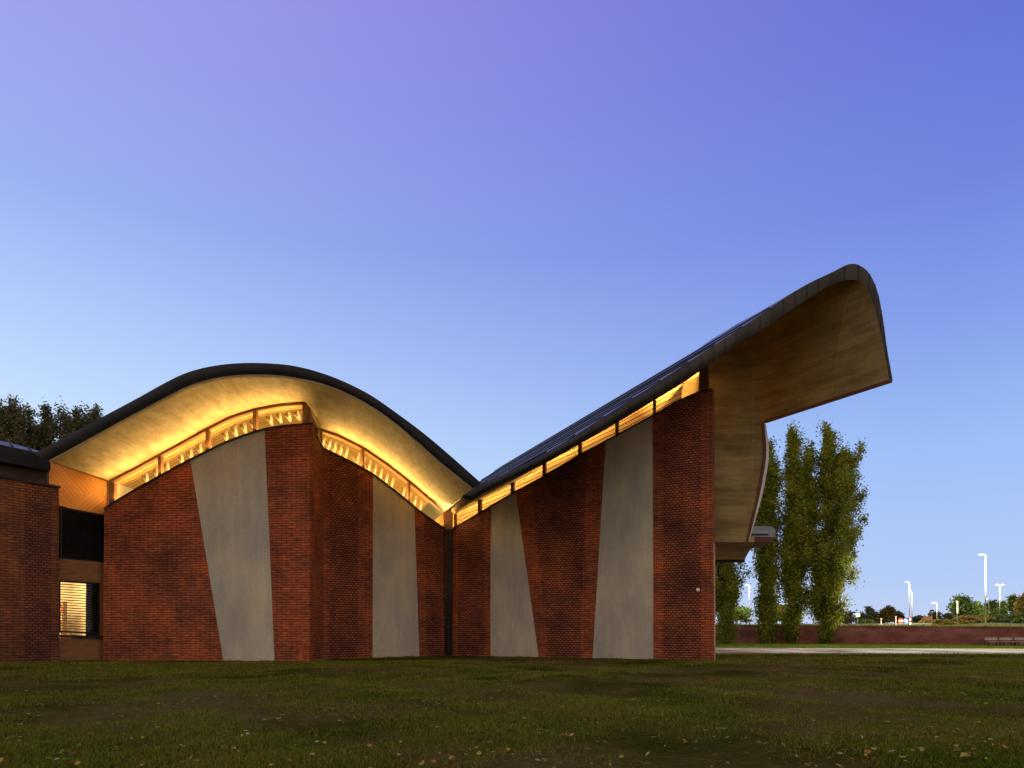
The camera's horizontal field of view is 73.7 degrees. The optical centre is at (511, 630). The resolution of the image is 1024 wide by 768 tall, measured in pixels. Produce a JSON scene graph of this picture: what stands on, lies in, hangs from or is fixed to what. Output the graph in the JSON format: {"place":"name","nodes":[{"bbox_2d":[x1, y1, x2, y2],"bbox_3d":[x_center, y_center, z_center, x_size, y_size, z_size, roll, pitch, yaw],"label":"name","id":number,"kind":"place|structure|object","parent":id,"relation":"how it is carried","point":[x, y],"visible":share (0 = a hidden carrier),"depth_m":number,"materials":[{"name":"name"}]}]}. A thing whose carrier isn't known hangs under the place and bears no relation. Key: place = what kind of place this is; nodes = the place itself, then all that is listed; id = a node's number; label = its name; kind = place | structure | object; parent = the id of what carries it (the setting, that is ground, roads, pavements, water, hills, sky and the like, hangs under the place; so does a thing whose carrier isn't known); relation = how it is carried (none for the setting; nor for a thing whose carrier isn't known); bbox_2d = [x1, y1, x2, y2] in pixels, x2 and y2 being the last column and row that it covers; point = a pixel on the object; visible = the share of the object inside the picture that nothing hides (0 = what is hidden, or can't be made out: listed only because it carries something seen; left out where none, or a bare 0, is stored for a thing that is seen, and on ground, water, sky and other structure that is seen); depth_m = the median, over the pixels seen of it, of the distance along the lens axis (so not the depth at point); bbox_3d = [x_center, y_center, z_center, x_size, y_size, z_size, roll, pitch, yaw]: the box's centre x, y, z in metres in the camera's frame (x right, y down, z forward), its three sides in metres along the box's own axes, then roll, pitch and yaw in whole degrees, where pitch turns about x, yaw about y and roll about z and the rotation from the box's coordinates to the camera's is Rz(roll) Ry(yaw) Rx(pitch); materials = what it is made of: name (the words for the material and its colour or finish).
{"place":"outdoors","nodes":[
{"label":"outdoors","id":0,"kind":"place"},
{"bbox_2d":[0,647,1023,767],"bbox_3d":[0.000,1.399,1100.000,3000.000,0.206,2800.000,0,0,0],"label":"ground","id":1,"kind":"structure","parent":0,"point":[683,755],"depth_m":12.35,"materials":[{"name":"green plant"}]},
{"bbox_2d":[0,394,40,448],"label":"poplar tree","id":2,"kind":"object","parent":1,"relation":"on","point":[14,429],"visible":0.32,"depth_m":71.41,"materials":[{"name":"green plant"}]},
{"bbox_2d":[24,396,68,450],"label":"poplar tree","id":3,"kind":"object","parent":1,"relation":"on","point":[45,432],"visible":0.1,"depth_m":73.60,"materials":[{"name":"green plant"}]},
{"bbox_2d":[49,401,100,443],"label":"poplar tree","id":4,"kind":"object","parent":1,"relation":"on","point":[70,424],"visible":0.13,"depth_m":74.99,"materials":[{"name":"green plant"}]},
{"bbox_2d":[89,402,104,419],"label":"poplar tree","id":5,"kind":"object","parent":1,"relation":"on","point":[98,411],"visible":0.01,"depth_m":77.87,"materials":[{"name":"green plant"}]},
{"bbox_2d":[0,264,892,662],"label":"brick pavilion","id":6,"kind":"structure","parent":1,"relation":"on","point":[252,512],"depth_m":32.06,"materials":[{"name":"red brick"}]},
{"bbox_2d":[59,601,66,634],"bbox_3d":[-22.058,-0.450,32.968,0.950,1.900,0.300,0,0,0],"label":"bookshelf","id":7,"kind":"object","parent":6,"relation":"in","point":[60,633],"visible":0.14,"depth_m":32.92,"materials":[{"name":"brown wood"}]},
{"bbox_2d":[59,580,99,633],"bbox_3d":[-20.031,-1.041,31.547,0.250,2.444,1.746,0,0,34],"label":"louvre window","id":8,"kind":"structure","parent":6,"relation":"in","point":[97,586],"depth_m":31.58,"materials":[{"name":"black metal"}]},
{"bbox_2d":[59,507,100,561],"bbox_3d":[-20.001,-4.393,31.592,0.250,2.376,1.752,0,0,34],"label":"louvre window","id":9,"kind":"structure","parent":6,"relation":"in","point":[62,549],"depth_m":31.54,"materials":[{"name":"glass"}]},
{"bbox_2d":[109,454,158,503],"bbox_3d":[-17.691,-7.015,32.060,2.475,2.420,0.220,0,0,6],"label":"clerestory window","id":10,"kind":"structure","parent":6,"relation":"in","point":[112,485],"depth_m":32.06,"materials":[{"name":"brown glass"}]},
{"bbox_2d":[159,428,206,474],"bbox_3d":[-15.290,-8.246,31.820,2.344,2.256,0.220,0,0,6],"label":"clerestory window","id":11,"kind":"structure","parent":6,"relation":"in","point":[161,456],"depth_m":31.80,"materials":[{"name":"brown glass"}]},
{"bbox_2d":[207,408,253,449],"bbox_3d":[-12.986,-9.220,31.589,2.280,1.961,0.220,0,0,6],"label":"clerestory window","id":12,"kind":"structure","parent":6,"relation":"in","point":[250,411],"depth_m":31.56,"materials":[{"name":"brown glass"}]},
{"bbox_2d":[254,402,310,430],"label":"clerestory window","id":13,"kind":"structure","parent":6,"relation":"in","point":[306,411],"depth_m":31.25,"materials":[{"name":"brown wood"}]},
{"bbox_2d":[311,414,319,438],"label":"clerestory window","id":14,"kind":"structure","parent":6,"relation":"in","point":[317,429],"depth_m":32.62,"materials":[{"name":"brown wood"}]},
{"bbox_2d":[320,428,362,466],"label":"clerestory window","id":15,"kind":"structure","parent":6,"relation":"in","point":[342,438],"depth_m":34.16,"materials":[{"name":"brown glass"}]},
{"bbox_2d":[363,447,408,500],"bbox_3d":[-6.609,-8.069,35.719,2.742,2.532,0.220,0,0,-41],"label":"clerestory window","id":16,"kind":"structure","parent":6,"relation":"in","point":[365,450],"depth_m":35.82,"materials":[{"name":"brown wood"}]},
{"bbox_2d":[409,481,444,527],"bbox_3d":[-4.690,-6.819,37.389,2.337,2.425,0.220,0,0,-41],"label":"clerestory window","id":17,"kind":"structure","parent":6,"relation":"in","point":[411,484],"depth_m":37.34,"materials":[{"name":"brown wood"}]},
{"bbox_2d":[454,500,478,526],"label":"clerestory window","id":18,"kind":"structure","parent":6,"relation":"in","point":[455,516],"depth_m":38.04,"materials":[{"name":"brown wood"}]},
{"bbox_2d":[479,483,511,511],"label":"clerestory window","id":19,"kind":"structure","parent":6,"relation":"in","point":[480,501],"depth_m":37.35,"materials":[{"name":"brown glass"}]},
{"bbox_2d":[512,464,543,491],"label":"clerestory window","id":20,"kind":"structure","parent":6,"relation":"in","point":[513,484],"depth_m":36.47,"materials":[{"name":"brown glass"}]},
{"bbox_2d":[544,445,578,474],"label":"clerestory window","id":21,"kind":"structure","parent":6,"relation":"in","point":[545,465],"depth_m":35.66,"materials":[{"name":"brown wood"}]},
{"bbox_2d":[579,423,615,453],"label":"clerestory window","id":22,"kind":"structure","parent":6,"relation":"in","point":[580,445],"depth_m":34.78,"materials":[{"name":"brown glass"}]},
{"bbox_2d":[616,400,653,433],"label":"clerestory window","id":23,"kind":"structure","parent":6,"relation":"in","point":[617,424],"depth_m":33.93,"materials":[{"name":"brown glass"}]},
{"bbox_2d":[654,365,708,412],"bbox_3d":[8.092,-11.518,32.666,2.566,2.156,0.220,0,0,26],"label":"clerestory window","id":24,"kind":"structure","parent":6,"relation":"in","point":[704,373],"depth_m":32.12,"materials":[{"name":"brown glass"}]},
{"bbox_2d":[6,661,1018,764],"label":"fallen leaves","id":25,"kind":"object","parent":1,"relation":"on","point":[509,712],"depth_m":11.43,"materials":[{"name":"brown plant"}]},
{"bbox_2d":[715,516,764,643],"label":"poplar tree","id":26,"kind":"object","parent":1,"relation":"on","point":[727,587],"visible":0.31,"depth_m":66.01,"materials":[{"name":"green plant"}]},
{"bbox_2d":[749,433,789,643],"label":"poplar tree","id":27,"kind":"object","parent":1,"relation":"on","point":[765,600],"visible":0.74,"depth_m":66.99,"materials":[{"name":"green plant"}]},
{"bbox_2d":[771,418,817,643],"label":"poplar tree","id":28,"kind":"object","parent":1,"relation":"on","point":[792,556],"visible":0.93,"depth_m":65.82,"materials":[{"name":"green plant"}]},
{"bbox_2d":[780,420,869,643],"bbox_3d":[30.071,-9.595,65.352,7.406,22.445,7.922,0,0,-28],"label":"poplar tree","id":29,"kind":"object","parent":1,"relation":"on","point":[834,492],"visible":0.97,"depth_m":64.29,"materials":[{"name":"green plant"}]},
{"bbox_2d":[716,625,1023,645],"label":"retaining wall","id":30,"kind":"structure","parent":1,"relation":"on","point":[939,635],"depth_m":62.07,"materials":[{"name":"brown brick"}]},
{"bbox_2d":[716,643,1023,648],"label":"verge grass","id":31,"kind":"structure","parent":1,"relation":"on","point":[771,645],"depth_m":55.70,"materials":[{"name":"green plant"}]},
{"bbox_2d":[984,638,1000,646],"bbox_3d":[39.806,0.998,56.538,1.050,0.805,0.545,0,0,0],"label":"park bench","id":32,"kind":"object","parent":1,"relation":"on","point":[991,639],"visible":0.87,"depth_m":56.72,"materials":[{"name":"black metal"}]},
{"bbox_2d":[999,638,1015,645],"bbox_3d":[41.051,0.998,56.538,1.050,0.805,0.545,0,0,0],"label":"park bench","id":33,"kind":"object","parent":1,"relation":"on","point":[1006,639],"visible":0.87,"depth_m":56.72,"materials":[{"name":"black metal"}]},
{"bbox_2d":[0,0,1023,624],"label":"sky","id":34,"kind":"structure","parent":0,"point":[491,222],"materials":[{"name":"blue"}]},
{"bbox_2d":[716,648,1023,654],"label":"path","id":35,"kind":"structure","parent":0,"point":[857,650],"depth_m":47.14,"materials":[{"name":"grey concrete"}]},
{"bbox_2d":[716,652,1023,656],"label":"fringe grass","id":36,"kind":"structure","parent":0,"point":[924,654],"depth_m":36.53,"materials":[{"name":"green plant"}]},
{"bbox_2d":[781,622,1023,625],"bbox_3d":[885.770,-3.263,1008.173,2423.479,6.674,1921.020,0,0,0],"label":"terrain","id":37,"kind":"structure","parent":0,"point":[1011,623],"depth_m":97.61,"materials":[{"name":"green plant"}]},
{"bbox_2d":[734,604,754,623],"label":"tree","id":38,"kind":"object","parent":37,"relation":"on","point":[745,614],"visible":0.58,"depth_m":128.62,"materials":[{"name":"green plant"}]},
{"bbox_2d":[746,584,749,622],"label":"street lamp","id":39,"kind":"object","parent":37,"relation":"on","point":[749,603],"visible":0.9,"depth_m":127.94,"materials":[{"name":"beige metal"}]},
{"bbox_2d":[776,604,787,622],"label":"tree","id":40,"kind":"object","parent":37,"relation":"on","point":[781,612],"visible":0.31,"depth_m":134.14,"materials":[{"name":"green plant"}]},
{"bbox_2d":[836,610,856,623],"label":"tree","id":41,"kind":"object","parent":37,"relation":"on","point":[849,619],"visible":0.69,"depth_m":188.61,"materials":[{"name":"green plant"}]},
{"bbox_2d":[854,609,873,621],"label":"tree","id":42,"kind":"object","parent":37,"relation":"on","point":[868,616],"visible":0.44,"depth_m":199.00,"materials":[{"name":"green plant"}]},
{"bbox_2d":[855,618,876,623],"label":"shrub","id":43,"kind":"object","parent":37,"relation":"on","point":[863,621],"visible":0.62,"depth_m":149.12,"materials":[{"name":"green plant"}]},
{"bbox_2d":[864,606,878,622],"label":"tree","id":44,"kind":"object","parent":37,"relation":"on","point":[873,612],"visible":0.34,"depth_m":204.22,"materials":[{"name":"green plant"}]},
{"bbox_2d":[738,623,1023,627],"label":"weeds","id":45,"kind":"object","parent":37,"relation":"on","point":[982,625],"visible":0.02,"depth_m":63.83,"materials":[{"name":"green plant"}]},
{"bbox_2d":[876,605,897,622],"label":"tree","id":46,"kind":"object","parent":37,"relation":"on","point":[887,614],"visible":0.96,"depth_m":189.29,"materials":[{"name":"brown plant"}]},
{"bbox_2d":[893,610,905,622],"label":"tree","id":47,"kind":"object","parent":37,"relation":"on","point":[901,615],"visible":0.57,"depth_m":213.94,"materials":[{"name":"green plant"}]},
{"bbox_2d":[905,581,909,615],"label":"street lamp","id":48,"kind":"object","parent":37,"relation":"on","point":[909,597],"visible":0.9,"depth_m":117.95,"materials":[{"name":"beige metal"}]},
{"bbox_2d":[903,615,924,622],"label":"tree","id":49,"kind":"object","parent":37,"relation":"on","point":[916,619],"visible":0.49,"depth_m":219.01,"materials":[{"name":"green plant"}]},
{"bbox_2d":[918,618,934,622],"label":"shrub","id":50,"kind":"object","parent":37,"relation":"on","point":[926,621],"visible":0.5,"depth_m":139.70,"materials":[{"name":"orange plant"}]},
{"bbox_2d":[923,616,932,622],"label":"information board","id":51,"kind":"object","parent":37,"relation":"on","point":[926,618],"visible":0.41,"depth_m":124.96,"materials":[{"name":"brown wood"}]},
{"bbox_2d":[927,608,933,619],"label":"road sign","id":52,"kind":"object","parent":37,"relation":"on","point":[931,611],"visible":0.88,"depth_m":112.00,"materials":[{"name":"grey metal"}]},
{"bbox_2d":[927,610,942,619],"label":"tree","id":53,"kind":"object","parent":37,"relation":"on","point":[936,615],"visible":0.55,"depth_m":218.94,"materials":[{"name":"green plant"}]},
{"bbox_2d":[931,618,954,624],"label":"shrub","id":54,"kind":"object","parent":37,"relation":"on","point":[942,621],"visible":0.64,"depth_m":99.36,"materials":[{"name":"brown plant"}]},
{"bbox_2d":[942,612,952,620],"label":"tree","id":55,"kind":"object","parent":37,"relation":"on","point":[947,615],"visible":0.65,"depth_m":209.19,"materials":[{"name":"green plant"}]},
{"bbox_2d":[945,593,979,618],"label":"tree","id":56,"kind":"object","parent":37,"relation":"on","point":[965,604],"visible":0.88,"depth_m":119.31,"materials":[{"name":"green plant"}]},
{"bbox_2d":[951,615,988,623],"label":"shrub","id":57,"kind":"object","parent":37,"relation":"on","point":[962,619],"visible":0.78,"depth_m":97.18,"materials":[{"name":"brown plant"}]},
{"bbox_2d":[972,601,990,615],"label":"tree","id":58,"kind":"object","parent":37,"relation":"on","point":[980,607],"visible":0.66,"depth_m":129.27,"materials":[{"name":"green plant"}]},
{"bbox_2d":[979,553,985,624],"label":"street lamp","id":59,"kind":"object","parent":37,"relation":"on","point":[985,585],"visible":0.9,"depth_m":75.96,"materials":[{"name":"beige metal"}]},
{"bbox_2d":[973,614,994,622],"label":"shrub","id":60,"kind":"object","parent":37,"relation":"on","point":[991,618],"visible":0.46,"depth_m":100.97,"materials":[{"name":"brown plant"}]},
{"bbox_2d":[983,599,997,615],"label":"tree","id":61,"kind":"object","parent":37,"relation":"on","point":[992,603],"visible":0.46,"depth_m":149.14,"materials":[{"name":"green plant"}]},
{"bbox_2d":[987,613,1008,622],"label":"shrub","id":62,"kind":"object","parent":37,"relation":"on","point":[998,617],"visible":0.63,"depth_m":103.40,"materials":[{"name":"green plant"}]},
{"bbox_2d":[996,584,1003,614],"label":"street lamp","id":63,"kind":"object","parent":37,"relation":"on","point":[999,597],"visible":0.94,"depth_m":124.97,"materials":[{"name":"beige metal"}]},
{"bbox_2d":[993,600,1008,613],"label":"conifer tree","id":64,"kind":"object","parent":37,"relation":"on","point":[1002,608],"visible":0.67,"depth_m":134.54,"materials":[{"name":"plant"}]},
{"bbox_2d":[1003,593,1017,614],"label":"conifer tree","id":65,"kind":"object","parent":37,"relation":"on","point":[1010,602],"visible":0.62,"depth_m":119.94,"materials":[{"name":"plant"}]},
{"bbox_2d":[999,613,1023,622],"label":"shrub","id":66,"kind":"object","parent":37,"relation":"on","point":[1016,618],"visible":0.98,"depth_m":99.54,"materials":[{"name":"green plant"}]},
{"bbox_2d":[1011,593,1023,613],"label":"tree","id":67,"kind":"object","parent":37,"relation":"on","point":[1019,606],"visible":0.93,"depth_m":114.77,"materials":[{"name":"green plant"}]}
]}

